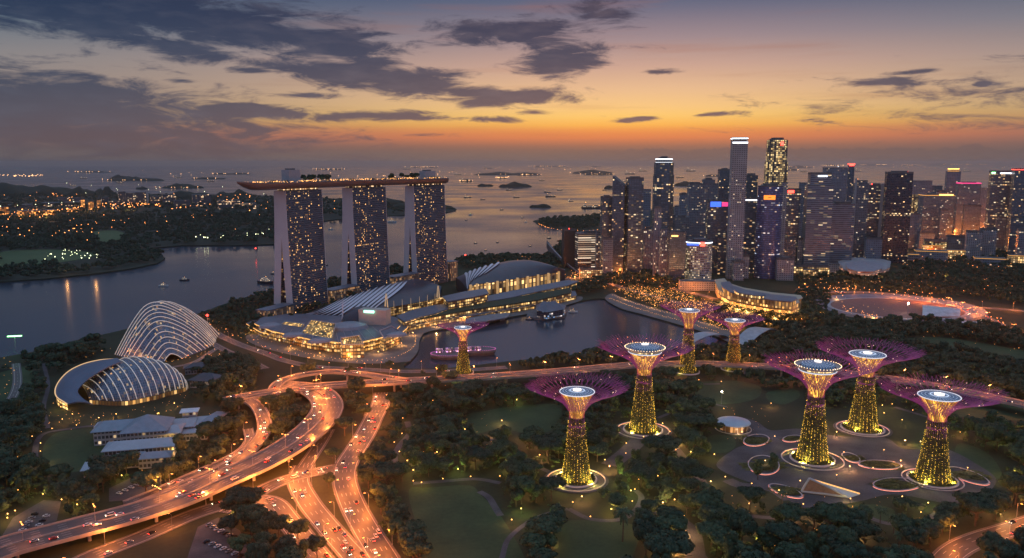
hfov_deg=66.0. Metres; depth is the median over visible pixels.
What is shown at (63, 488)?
tree
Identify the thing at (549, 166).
island
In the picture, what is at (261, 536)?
tree
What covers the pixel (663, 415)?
path
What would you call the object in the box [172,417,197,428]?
exhibition building
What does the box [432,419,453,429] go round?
tree
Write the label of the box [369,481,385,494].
tree
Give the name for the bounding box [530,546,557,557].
tree
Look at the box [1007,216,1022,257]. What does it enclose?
office block
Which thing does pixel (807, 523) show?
palm tree
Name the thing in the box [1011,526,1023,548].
tree
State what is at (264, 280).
boat
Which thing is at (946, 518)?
tree
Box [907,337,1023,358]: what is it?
lawn
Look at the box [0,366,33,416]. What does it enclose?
lawn
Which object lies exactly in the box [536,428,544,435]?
tree
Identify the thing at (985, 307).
road
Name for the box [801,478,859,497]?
tent pavilion
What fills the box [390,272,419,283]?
hotel wing
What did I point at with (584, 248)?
office block
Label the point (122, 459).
tree
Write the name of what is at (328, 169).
island
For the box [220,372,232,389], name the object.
tree
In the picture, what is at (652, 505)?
tree
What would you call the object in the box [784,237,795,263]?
office block
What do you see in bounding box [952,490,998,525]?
tree
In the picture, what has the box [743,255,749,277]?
office tower
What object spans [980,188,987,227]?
office tower
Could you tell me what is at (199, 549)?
paved yard
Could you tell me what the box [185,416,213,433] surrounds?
exhibition building
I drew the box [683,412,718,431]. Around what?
tree
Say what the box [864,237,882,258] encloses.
office block
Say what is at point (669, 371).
tree
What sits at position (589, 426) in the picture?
tree
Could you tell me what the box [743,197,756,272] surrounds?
office tower
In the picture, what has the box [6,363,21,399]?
road
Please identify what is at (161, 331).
conservatory
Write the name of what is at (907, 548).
tree
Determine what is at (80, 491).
tree
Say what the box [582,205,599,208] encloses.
cargo ship
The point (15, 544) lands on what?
flyover
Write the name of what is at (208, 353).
road
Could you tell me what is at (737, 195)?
office tower
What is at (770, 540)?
tree
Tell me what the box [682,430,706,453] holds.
tree
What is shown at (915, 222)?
office block
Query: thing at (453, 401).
tree
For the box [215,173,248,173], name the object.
island
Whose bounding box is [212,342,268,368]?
road
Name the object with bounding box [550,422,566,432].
tree
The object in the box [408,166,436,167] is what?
island
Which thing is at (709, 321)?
waterfront plaza
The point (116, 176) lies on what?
island
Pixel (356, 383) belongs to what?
tree
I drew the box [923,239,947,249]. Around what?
office block
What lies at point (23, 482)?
tree
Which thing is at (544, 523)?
tree
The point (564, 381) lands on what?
tree
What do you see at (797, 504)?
tree
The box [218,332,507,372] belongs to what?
road
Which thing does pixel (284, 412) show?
tree
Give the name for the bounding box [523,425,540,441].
tree
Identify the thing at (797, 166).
island
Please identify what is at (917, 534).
tree
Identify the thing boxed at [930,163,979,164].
island
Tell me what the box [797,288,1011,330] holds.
road
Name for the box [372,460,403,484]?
tree
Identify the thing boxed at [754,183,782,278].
office tower
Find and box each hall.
[307,279,441,315]
[456,260,564,294]
[803,269,815,278]
[838,258,890,275]
[907,253,918,261]
[914,249,948,261]
[922,244,944,249]
[945,249,965,258]
[973,256,1006,266]
[1007,254,1023,266]
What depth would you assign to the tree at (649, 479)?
570.97 m
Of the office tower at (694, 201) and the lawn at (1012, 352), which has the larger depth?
the office tower at (694, 201)
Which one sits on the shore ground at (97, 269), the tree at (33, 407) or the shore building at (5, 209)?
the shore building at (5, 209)
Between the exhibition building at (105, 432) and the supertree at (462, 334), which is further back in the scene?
the supertree at (462, 334)
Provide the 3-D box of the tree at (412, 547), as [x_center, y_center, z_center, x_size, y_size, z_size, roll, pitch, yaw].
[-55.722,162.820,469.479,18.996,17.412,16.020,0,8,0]
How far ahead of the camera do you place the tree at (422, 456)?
611.85 m
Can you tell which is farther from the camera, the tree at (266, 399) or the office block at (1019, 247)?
the office block at (1019, 247)
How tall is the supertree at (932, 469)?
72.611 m
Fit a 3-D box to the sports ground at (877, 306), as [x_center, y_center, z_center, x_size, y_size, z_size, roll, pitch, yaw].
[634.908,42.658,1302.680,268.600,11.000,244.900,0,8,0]
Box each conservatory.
[54,356,187,410]
[115,301,220,361]
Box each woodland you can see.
[0,192,404,276]
[0,313,1023,557]
[198,212,1023,373]
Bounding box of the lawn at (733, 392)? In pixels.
[692,381,761,403]
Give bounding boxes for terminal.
[579,267,602,277]
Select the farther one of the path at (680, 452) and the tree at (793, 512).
the path at (680, 452)
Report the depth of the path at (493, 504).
556.06 m
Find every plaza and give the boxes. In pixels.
[613,289,803,337]
[717,416,995,507]
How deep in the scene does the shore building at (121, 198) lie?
4333.97 m
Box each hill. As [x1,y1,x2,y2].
[0,182,71,195]
[62,186,99,195]
[95,186,114,194]
[161,191,214,199]
[212,189,255,199]
[329,198,400,204]
[386,203,456,209]
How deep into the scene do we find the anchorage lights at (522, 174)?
19088.02 m
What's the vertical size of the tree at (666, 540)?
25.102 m
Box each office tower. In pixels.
[599,195,611,266]
[612,176,625,274]
[624,176,643,275]
[642,226,653,269]
[643,189,650,227]
[652,156,673,235]
[652,206,661,275]
[658,228,667,276]
[666,230,685,282]
[673,214,674,229]
[675,215,689,237]
[679,192,686,214]
[686,182,701,238]
[700,177,717,237]
[705,199,727,272]
[717,168,729,199]
[725,137,747,278]
[732,259,744,280]
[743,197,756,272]
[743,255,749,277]
[746,173,757,197]
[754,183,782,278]
[764,138,787,185]
[775,256,793,280]
[780,182,787,255]
[785,188,800,263]
[799,182,806,237]
[802,172,833,264]
[823,166,847,202]
[829,201,854,262]
[846,164,854,202]
[852,178,869,257]
[866,183,883,236]
[881,171,913,263]
[911,194,918,212]
[912,180,931,193]
[917,193,954,237]
[932,185,942,192]
[936,190,946,192]
[944,168,960,228]
[952,182,981,233]
[961,204,981,234]
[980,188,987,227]
[984,170,1011,227]
[1004,168,1023,250]
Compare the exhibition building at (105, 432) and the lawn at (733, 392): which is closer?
the exhibition building at (105, 432)
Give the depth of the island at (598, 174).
15306.29 m
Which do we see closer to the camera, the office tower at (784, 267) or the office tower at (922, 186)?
the office tower at (784, 267)
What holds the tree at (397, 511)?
on the mainland ground at (906, 427)
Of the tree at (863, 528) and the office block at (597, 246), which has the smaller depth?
the tree at (863, 528)
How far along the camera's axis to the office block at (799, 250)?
1805.06 m
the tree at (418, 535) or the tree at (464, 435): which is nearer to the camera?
the tree at (418, 535)
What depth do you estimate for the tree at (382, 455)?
608.09 m
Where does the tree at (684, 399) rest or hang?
on the mainland ground at (906, 427)
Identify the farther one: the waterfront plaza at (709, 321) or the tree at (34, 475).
the waterfront plaza at (709, 321)
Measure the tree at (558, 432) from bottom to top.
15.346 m
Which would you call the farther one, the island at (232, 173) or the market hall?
the island at (232, 173)
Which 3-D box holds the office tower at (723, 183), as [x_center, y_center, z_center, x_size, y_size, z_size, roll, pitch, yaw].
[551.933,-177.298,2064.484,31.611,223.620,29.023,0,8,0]
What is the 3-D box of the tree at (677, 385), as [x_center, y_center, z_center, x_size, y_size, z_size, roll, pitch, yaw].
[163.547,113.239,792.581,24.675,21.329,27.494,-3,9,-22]
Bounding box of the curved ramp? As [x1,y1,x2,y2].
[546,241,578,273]
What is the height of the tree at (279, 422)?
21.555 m
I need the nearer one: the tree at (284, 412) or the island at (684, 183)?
the tree at (284, 412)
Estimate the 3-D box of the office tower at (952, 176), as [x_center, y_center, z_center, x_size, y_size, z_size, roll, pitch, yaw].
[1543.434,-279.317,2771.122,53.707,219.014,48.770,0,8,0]
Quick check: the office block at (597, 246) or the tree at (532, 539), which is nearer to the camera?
the tree at (532, 539)
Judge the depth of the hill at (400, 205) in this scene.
4053.86 m
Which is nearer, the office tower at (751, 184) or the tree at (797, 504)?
the tree at (797, 504)
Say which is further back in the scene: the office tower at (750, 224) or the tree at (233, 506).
the office tower at (750, 224)
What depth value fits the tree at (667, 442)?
621.87 m
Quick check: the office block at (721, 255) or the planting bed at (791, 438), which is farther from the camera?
the office block at (721, 255)
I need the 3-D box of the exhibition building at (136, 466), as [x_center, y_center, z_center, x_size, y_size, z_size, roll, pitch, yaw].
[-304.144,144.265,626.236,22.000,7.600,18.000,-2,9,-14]
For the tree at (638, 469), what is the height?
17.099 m
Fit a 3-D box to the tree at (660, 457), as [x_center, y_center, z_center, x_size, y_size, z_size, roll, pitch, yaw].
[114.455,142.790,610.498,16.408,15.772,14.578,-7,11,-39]
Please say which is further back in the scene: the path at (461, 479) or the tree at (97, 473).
the path at (461, 479)
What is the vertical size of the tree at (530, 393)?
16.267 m
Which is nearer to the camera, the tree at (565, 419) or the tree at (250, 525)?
the tree at (250, 525)
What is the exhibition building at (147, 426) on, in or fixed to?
on the mainland ground at (906, 427)
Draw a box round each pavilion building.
[183,362,204,374]
[187,373,220,387]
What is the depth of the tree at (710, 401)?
749.93 m
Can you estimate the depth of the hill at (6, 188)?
5733.49 m
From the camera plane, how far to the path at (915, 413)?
758.54 m
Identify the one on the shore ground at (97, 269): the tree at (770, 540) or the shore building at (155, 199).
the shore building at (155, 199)
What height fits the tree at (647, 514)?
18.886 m
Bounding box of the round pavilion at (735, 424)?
[715,416,751,434]
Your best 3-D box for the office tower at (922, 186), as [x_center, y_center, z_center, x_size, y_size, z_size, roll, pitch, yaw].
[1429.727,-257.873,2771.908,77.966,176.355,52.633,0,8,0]
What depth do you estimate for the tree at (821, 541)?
472.00 m
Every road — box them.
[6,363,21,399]
[73,495,334,557]
[122,348,218,366]
[123,428,254,503]
[160,397,271,492]
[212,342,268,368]
[217,463,345,513]
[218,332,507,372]
[267,369,404,389]
[286,465,370,557]
[298,429,334,464]
[332,392,400,557]
[565,276,717,298]
[582,279,805,326]
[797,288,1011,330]
[885,298,1023,311]
[932,515,1023,557]
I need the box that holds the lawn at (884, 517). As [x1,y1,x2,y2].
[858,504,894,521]
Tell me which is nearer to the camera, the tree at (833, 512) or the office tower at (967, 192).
the tree at (833, 512)
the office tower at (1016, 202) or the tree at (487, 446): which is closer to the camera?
the tree at (487, 446)
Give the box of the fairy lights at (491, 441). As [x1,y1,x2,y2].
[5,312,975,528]
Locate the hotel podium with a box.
[678,279,714,290]
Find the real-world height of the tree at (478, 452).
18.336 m
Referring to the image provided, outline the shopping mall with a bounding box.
[246,288,576,358]
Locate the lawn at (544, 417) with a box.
[466,404,561,432]
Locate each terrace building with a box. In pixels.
[396,304,447,331]
[442,288,488,308]
[486,280,578,301]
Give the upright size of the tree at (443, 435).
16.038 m
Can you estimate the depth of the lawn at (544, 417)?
743.85 m
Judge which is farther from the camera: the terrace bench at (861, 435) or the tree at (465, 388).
the tree at (465, 388)
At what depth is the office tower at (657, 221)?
1626.81 m
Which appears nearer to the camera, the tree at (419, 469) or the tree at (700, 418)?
the tree at (419, 469)
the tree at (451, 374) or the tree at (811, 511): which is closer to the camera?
the tree at (811, 511)
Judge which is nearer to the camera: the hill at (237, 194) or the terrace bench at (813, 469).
the terrace bench at (813, 469)
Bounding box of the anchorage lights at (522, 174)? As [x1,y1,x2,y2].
[7,164,976,187]
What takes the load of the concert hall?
on the mainland ground at (906, 427)
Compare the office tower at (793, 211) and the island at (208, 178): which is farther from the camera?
the island at (208, 178)
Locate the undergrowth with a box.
[3,332,1023,557]
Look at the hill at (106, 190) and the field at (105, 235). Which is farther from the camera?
the hill at (106, 190)
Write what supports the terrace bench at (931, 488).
on the terrace at (961, 484)
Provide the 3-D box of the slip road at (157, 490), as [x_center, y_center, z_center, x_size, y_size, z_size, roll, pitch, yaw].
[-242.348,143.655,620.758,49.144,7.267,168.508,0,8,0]
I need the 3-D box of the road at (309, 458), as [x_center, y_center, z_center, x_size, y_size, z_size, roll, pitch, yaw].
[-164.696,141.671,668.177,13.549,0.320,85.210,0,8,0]
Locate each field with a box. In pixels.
[0,249,95,266]
[93,230,124,244]
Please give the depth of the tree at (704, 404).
747.34 m
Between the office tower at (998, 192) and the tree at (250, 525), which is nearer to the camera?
the tree at (250, 525)
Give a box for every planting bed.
[738,434,772,445]
[738,455,788,474]
[768,483,802,498]
[781,435,799,441]
[838,452,865,462]
[858,460,904,469]
[868,477,922,490]
[950,466,992,485]
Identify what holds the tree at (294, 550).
on the mainland ground at (906, 427)
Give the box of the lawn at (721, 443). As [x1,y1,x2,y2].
[702,435,735,452]
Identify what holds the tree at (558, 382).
on the mainland ground at (906, 427)
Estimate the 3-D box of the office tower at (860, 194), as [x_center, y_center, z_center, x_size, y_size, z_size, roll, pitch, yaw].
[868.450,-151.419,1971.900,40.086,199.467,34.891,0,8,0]
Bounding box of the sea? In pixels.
[0,166,1023,368]
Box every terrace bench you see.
[547,469,605,491]
[618,422,669,438]
[781,448,844,470]
[836,420,889,436]
[901,468,964,490]
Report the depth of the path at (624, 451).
656.14 m
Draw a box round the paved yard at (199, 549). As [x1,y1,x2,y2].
[187,518,246,557]
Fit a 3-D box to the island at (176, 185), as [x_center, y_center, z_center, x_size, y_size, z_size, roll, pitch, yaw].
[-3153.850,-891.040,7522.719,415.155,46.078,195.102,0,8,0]
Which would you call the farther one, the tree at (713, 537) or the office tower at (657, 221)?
the office tower at (657, 221)
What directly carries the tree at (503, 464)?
on the mainland ground at (906, 427)
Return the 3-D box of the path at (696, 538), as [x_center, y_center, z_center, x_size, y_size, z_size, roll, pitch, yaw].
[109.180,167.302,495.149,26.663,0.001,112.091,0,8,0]
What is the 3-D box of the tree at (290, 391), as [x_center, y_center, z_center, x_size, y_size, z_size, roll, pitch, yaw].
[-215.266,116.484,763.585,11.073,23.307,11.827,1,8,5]
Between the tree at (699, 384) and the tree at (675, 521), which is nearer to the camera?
the tree at (675, 521)
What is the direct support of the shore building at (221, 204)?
on the shore ground at (97, 269)
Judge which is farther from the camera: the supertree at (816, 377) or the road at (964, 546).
the supertree at (816, 377)
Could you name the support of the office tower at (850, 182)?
on the mainland ground at (906, 427)
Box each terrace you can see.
[545,468,608,492]
[617,421,671,439]
[778,447,847,471]
[833,420,892,437]
[898,468,967,491]
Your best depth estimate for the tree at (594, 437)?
648.58 m
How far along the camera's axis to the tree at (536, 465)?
596.24 m
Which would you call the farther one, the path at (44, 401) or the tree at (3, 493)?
the path at (44, 401)
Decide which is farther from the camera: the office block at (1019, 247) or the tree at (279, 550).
the office block at (1019, 247)
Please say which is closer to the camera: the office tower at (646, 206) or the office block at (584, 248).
the office block at (584, 248)
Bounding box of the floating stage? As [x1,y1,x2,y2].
[430,346,495,359]
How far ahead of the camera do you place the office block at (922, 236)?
2151.56 m
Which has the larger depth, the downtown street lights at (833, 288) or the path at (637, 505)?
the downtown street lights at (833, 288)
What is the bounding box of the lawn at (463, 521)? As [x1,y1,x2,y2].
[409,485,524,557]
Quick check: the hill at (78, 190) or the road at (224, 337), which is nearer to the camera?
the road at (224, 337)
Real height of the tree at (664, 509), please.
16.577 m
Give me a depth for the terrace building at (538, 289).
1397.10 m
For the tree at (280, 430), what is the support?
on the mainland ground at (906, 427)
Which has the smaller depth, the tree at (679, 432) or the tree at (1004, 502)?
the tree at (1004, 502)
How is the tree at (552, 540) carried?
on the mainland ground at (906, 427)
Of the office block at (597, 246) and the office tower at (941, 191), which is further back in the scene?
the office tower at (941, 191)
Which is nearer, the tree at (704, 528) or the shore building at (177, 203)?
the tree at (704, 528)
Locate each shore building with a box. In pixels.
[0,206,8,214]
[8,203,45,207]
[17,209,56,215]
[41,201,80,206]
[57,197,69,201]
[72,197,81,200]
[80,199,84,207]
[88,202,93,209]
[97,200,100,207]
[101,197,108,203]
[108,201,118,207]
[118,191,125,205]
[125,193,134,206]
[134,192,145,205]
[150,196,160,205]
[161,194,175,205]
[173,200,190,207]
[191,194,210,205]
[217,200,239,208]
[239,203,255,208]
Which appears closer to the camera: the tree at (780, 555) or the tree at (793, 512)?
the tree at (780, 555)
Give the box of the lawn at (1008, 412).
[952,401,1023,420]
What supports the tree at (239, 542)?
on the mainland ground at (906, 427)
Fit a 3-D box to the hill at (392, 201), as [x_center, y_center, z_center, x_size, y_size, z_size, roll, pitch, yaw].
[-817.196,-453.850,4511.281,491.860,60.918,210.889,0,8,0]
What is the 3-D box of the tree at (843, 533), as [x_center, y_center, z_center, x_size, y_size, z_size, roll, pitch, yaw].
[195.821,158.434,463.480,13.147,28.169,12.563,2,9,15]
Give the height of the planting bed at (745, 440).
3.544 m
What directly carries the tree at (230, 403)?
on the mainland ground at (906, 427)
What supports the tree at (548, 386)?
on the mainland ground at (906, 427)
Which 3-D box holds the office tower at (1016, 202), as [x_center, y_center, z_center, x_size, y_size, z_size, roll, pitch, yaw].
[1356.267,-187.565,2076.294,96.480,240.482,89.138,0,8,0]
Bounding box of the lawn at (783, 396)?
[765,389,799,403]
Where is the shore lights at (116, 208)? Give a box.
[2,193,334,235]
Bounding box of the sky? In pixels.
[0,0,1023,165]
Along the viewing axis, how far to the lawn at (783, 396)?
810.62 m
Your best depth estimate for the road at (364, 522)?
575.79 m
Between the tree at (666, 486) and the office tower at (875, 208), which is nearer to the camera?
the tree at (666, 486)
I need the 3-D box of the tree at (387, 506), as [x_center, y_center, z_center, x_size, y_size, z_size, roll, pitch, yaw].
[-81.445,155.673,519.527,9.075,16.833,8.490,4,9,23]
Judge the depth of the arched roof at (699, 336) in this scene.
1057.86 m
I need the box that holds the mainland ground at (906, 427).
[0,207,1023,557]
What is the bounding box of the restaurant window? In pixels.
[801,366,833,372]
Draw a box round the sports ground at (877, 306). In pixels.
[816,294,987,322]
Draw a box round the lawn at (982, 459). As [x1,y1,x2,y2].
[955,443,1001,479]
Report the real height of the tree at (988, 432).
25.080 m
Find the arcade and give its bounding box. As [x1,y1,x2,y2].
[794,264,829,276]
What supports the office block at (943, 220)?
on the mainland ground at (906, 427)
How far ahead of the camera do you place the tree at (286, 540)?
471.79 m
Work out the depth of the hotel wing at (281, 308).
1210.96 m
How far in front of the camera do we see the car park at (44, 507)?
535.68 m
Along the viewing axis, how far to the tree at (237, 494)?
522.79 m
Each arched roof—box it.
[682,332,728,342]
[739,327,776,346]
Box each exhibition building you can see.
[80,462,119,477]
[90,418,135,445]
[101,437,176,456]
[116,451,145,468]
[119,414,174,440]
[138,450,173,468]
[156,423,185,436]
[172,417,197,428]
[179,407,199,417]
[181,428,207,440]
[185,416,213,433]
[199,411,227,430]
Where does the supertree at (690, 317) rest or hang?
on the mainland ground at (906, 427)
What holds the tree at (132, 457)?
on the mainland ground at (906, 427)
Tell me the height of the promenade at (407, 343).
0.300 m
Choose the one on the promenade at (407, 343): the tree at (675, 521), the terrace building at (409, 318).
the terrace building at (409, 318)
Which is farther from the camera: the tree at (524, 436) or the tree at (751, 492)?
the tree at (524, 436)
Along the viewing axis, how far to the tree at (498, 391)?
781.73 m
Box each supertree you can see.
[439,318,487,373]
[524,371,629,487]
[596,333,695,436]
[660,300,720,374]
[705,310,763,371]
[761,350,879,466]
[815,336,926,435]
[874,373,1008,488]
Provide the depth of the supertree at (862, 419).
701.15 m
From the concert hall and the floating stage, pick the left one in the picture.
the floating stage
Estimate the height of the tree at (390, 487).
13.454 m
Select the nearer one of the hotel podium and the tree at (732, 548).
the tree at (732, 548)
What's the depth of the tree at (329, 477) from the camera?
579.43 m
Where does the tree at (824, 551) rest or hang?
on the mainland ground at (906, 427)
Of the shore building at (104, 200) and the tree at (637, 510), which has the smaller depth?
the tree at (637, 510)
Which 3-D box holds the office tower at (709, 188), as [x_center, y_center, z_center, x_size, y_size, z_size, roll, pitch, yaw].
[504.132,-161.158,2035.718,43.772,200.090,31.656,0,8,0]
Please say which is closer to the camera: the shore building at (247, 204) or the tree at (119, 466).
the tree at (119, 466)
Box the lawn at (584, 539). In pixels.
[553,520,638,557]
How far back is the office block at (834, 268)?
1713.66 m
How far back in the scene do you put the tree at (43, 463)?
587.03 m
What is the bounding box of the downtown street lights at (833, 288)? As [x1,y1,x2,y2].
[541,224,1003,323]
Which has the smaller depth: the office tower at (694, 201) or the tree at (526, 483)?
the tree at (526, 483)
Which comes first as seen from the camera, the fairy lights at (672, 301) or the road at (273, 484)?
the road at (273, 484)
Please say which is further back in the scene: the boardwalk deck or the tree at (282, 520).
the boardwalk deck
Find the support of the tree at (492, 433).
on the mainland ground at (906, 427)
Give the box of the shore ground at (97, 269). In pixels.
[0,194,455,282]
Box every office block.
[562,228,576,266]
[575,230,595,270]
[595,230,599,266]
[602,237,612,278]
[674,205,678,216]
[716,237,726,274]
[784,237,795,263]
[796,238,803,263]
[828,263,839,272]
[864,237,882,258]
[908,213,920,248]
[917,231,934,248]
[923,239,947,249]
[938,209,948,238]
[946,235,964,249]
[964,230,983,258]
[980,228,997,256]
[995,216,1006,249]
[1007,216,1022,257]
[1015,228,1023,254]
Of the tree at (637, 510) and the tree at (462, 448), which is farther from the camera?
the tree at (462, 448)
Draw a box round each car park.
[2,500,60,535]
[109,478,160,501]
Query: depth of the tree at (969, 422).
674.17 m
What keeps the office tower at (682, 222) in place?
on the mainland ground at (906, 427)
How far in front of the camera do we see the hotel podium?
1480.21 m
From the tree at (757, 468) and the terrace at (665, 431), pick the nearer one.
the tree at (757, 468)
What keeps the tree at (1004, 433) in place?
on the mainland ground at (906, 427)
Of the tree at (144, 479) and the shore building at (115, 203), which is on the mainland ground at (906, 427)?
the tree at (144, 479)
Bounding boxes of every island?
[76,171,106,172]
[107,177,164,180]
[110,175,136,178]
[162,183,203,187]
[192,177,224,178]
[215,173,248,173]
[314,168,342,169]
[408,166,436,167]
[475,172,539,174]
[499,181,531,186]
[529,204,551,207]
[533,165,565,166]
[572,170,613,173]
[584,173,612,174]
[674,181,689,185]
[788,165,812,167]
[847,164,887,165]
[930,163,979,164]
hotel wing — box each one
[255,303,294,316]
[327,284,359,303]
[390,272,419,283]
[447,260,457,280]
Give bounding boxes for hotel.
[237,168,448,313]
[685,238,712,279]
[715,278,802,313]
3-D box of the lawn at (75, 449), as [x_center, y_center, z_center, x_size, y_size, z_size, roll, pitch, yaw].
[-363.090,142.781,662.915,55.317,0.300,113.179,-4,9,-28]
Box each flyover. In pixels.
[0,381,343,557]
[222,360,1023,408]
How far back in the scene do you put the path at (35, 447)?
689.56 m
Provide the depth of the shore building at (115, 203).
4200.21 m
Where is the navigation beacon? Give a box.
[7,335,21,350]
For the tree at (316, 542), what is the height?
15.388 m
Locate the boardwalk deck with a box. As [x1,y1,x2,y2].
[465,313,510,323]
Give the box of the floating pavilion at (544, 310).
[527,301,566,319]
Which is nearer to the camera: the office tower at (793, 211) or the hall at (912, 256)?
the office tower at (793, 211)
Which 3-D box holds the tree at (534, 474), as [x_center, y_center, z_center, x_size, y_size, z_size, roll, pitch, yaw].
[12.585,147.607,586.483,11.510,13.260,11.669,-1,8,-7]
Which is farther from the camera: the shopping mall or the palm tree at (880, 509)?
the shopping mall
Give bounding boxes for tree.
[0,398,21,412]
[0,445,14,454]
[0,455,16,486]
[0,490,6,500]
[8,424,36,437]
[14,452,38,469]
[14,464,32,499]
[18,402,46,414]
[18,410,46,425]
[29,469,39,491]
[36,457,49,483]
[44,463,73,476]
[52,478,80,503]
[57,473,69,499]
[69,485,96,506]
[79,493,99,511]
[83,469,106,488]
[86,455,119,483]
[86,463,116,492]
[107,455,126,476]
[110,450,140,473]
[114,462,124,482]
[130,469,163,491]
[153,462,178,482]
[172,433,187,453]
[177,460,194,473]
[195,421,215,441]
[206,446,225,460]
[210,436,229,446]
[212,416,241,434]
[216,513,238,535]
[219,397,244,416]
[219,500,253,524]
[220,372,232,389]
[222,485,265,504]
[227,534,252,553]
[234,503,266,535]
[243,521,262,533]
[244,551,268,557]
[246,540,271,557]
[253,531,277,543]
[254,511,277,531]
[258,394,278,411]
[266,423,284,434]
[270,407,292,420]
[271,514,290,536]
[272,416,291,429]
[273,533,296,552]
[274,546,299,557]
[275,392,291,405]
[278,544,305,557]
[284,518,309,538]
[286,388,295,404]
[289,403,307,423]
[298,539,310,556]
[307,534,326,557]
[322,472,335,488]
[324,447,341,464]
[334,416,355,435]
[346,376,365,391]
[355,404,371,417]
[356,463,376,488]
[363,444,381,459]
[364,460,374,464]
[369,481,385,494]
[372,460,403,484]
[373,450,397,461]
[373,485,387,514]
[382,503,391,521]
[382,503,410,520]
[384,484,397,494]
[385,392,402,408]
[387,518,403,542]
[391,495,401,504]
[397,464,410,481]
[397,519,426,533]
[397,530,427,557]
[402,382,427,397]
[402,537,433,557]
[405,424,422,434]
[411,404,422,419]
[412,450,422,454]
[414,466,427,477]
[416,453,436,462]
[420,457,437,476]
[424,433,440,451]
[425,375,440,386]
[429,430,448,439]
[430,413,457,421]
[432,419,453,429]
[433,439,451,454]
[434,390,443,398]
[436,461,449,474]
[439,389,457,407]
[439,424,457,431]
[441,370,458,384]
[445,394,470,412]
[448,429,463,440]
[450,442,468,465]
[452,381,484,405]
[457,393,474,412]
[457,440,470,470]
[457,445,493,469]
[459,430,473,445]
[464,378,483,393]
[464,422,476,433]
[469,433,483,444]
[486,445,501,460]
[488,428,510,438]
[488,441,507,463]
[492,439,511,448]
[495,387,508,403]
[497,425,509,439]
[498,459,522,471]
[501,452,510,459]
[502,387,528,405]
[504,474,522,485]
[506,461,532,475]
[508,475,535,503]
[508,488,524,506]
[512,451,527,460]
[518,432,536,450]
[519,430,533,442]
[519,532,546,548]
[521,459,543,470]
[522,387,536,397]
[522,468,536,478]
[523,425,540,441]
[525,513,565,545]
[527,546,549,556]
[528,484,544,502]
[530,433,563,462]
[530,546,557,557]
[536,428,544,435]
[539,476,565,500]
[541,532,557,547]
[542,380,559,398]
[545,375,562,387]
[548,509,567,522]
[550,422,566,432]
[551,430,567,435]
[554,400,565,409]
[554,436,565,457]
[559,375,567,387]
[563,417,588,424]
[585,375,614,392]
[585,422,592,429]
[587,430,602,445]
[587,445,607,461]
[595,441,608,455]
[608,492,627,510]
[610,393,619,412]
[613,371,634,392]
[613,507,633,541]
[614,455,626,473]
[619,378,635,390]
[626,463,659,487]
[628,458,647,477]
[632,517,660,554]
[634,507,650,515]
[634,508,656,521]
[640,434,683,453]
[640,498,660,511]
[641,468,657,490]
[642,527,695,557]
[651,452,665,465]
[652,379,668,402]
[652,514,689,529]
[656,505,684,517]
[658,366,679,377]
[660,478,673,503]
[665,455,678,476]
[666,380,688,393]
[670,413,689,426]
[670,457,699,477]
[674,425,687,434]
[675,396,692,403]
[675,428,698,447]
[676,401,693,412]
[676,477,699,492]
[677,494,696,514]
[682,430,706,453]
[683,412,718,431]
[683,465,713,488]
[685,490,719,521]
[687,380,703,393]
[693,400,708,410]
[694,521,726,547]
[698,397,715,407]
[698,504,724,520]
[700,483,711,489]
[702,486,724,499]
[708,529,738,554]
[714,501,734,519]
[714,518,729,526]
[718,538,745,551]
[722,530,741,557]
[727,507,757,540]
[737,486,767,510]
[752,459,763,479]
[755,526,769,550]
[759,534,779,555]
[763,520,804,541]
[768,452,778,471]
[772,504,807,521]
[773,549,786,557]
[774,540,806,557]
[777,490,788,500]
[778,502,801,519]
[793,543,813,557]
[802,520,812,532]
[804,507,827,529]
[804,531,818,554]
[813,501,850,524]
[815,536,827,555]
[817,524,840,553]
[819,544,832,557]
[825,533,872,557]
[827,529,859,556]
[832,502,847,526]
[835,525,855,557]
[843,508,870,526]
[849,518,882,543]
[858,503,873,522]
[874,506,887,522]
[883,550,899,557]
[886,543,906,557]
[890,513,916,535]
[899,526,930,545]
[899,544,917,553]
[915,517,944,540]
[921,522,940,546]
[932,501,963,518]
[933,511,958,533]
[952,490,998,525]
[963,415,988,441]
[974,422,998,450]
[975,530,1013,557]
[980,487,1012,500]
[985,491,1012,519]
[987,422,1014,451]
[995,538,1023,557]
[998,471,1023,504]
[1009,447,1023,474]
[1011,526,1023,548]
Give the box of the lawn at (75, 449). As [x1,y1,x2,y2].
[42,429,104,471]
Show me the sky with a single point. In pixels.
(83, 82)
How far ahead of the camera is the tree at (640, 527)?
477.77 m
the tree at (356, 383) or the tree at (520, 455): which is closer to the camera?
the tree at (520, 455)
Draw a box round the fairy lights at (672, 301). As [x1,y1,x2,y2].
[339,286,787,358]
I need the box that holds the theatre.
[341,303,390,324]
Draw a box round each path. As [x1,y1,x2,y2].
[32,425,94,456]
[42,363,49,427]
[391,421,411,461]
[413,478,500,484]
[477,491,503,515]
[499,508,568,557]
[526,457,549,472]
[568,490,644,521]
[602,439,643,466]
[654,511,705,557]
[657,404,727,417]
[673,446,708,488]
[723,478,794,500]
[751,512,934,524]
[893,407,1013,442]
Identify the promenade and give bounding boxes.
[246,296,582,363]
[605,293,739,341]

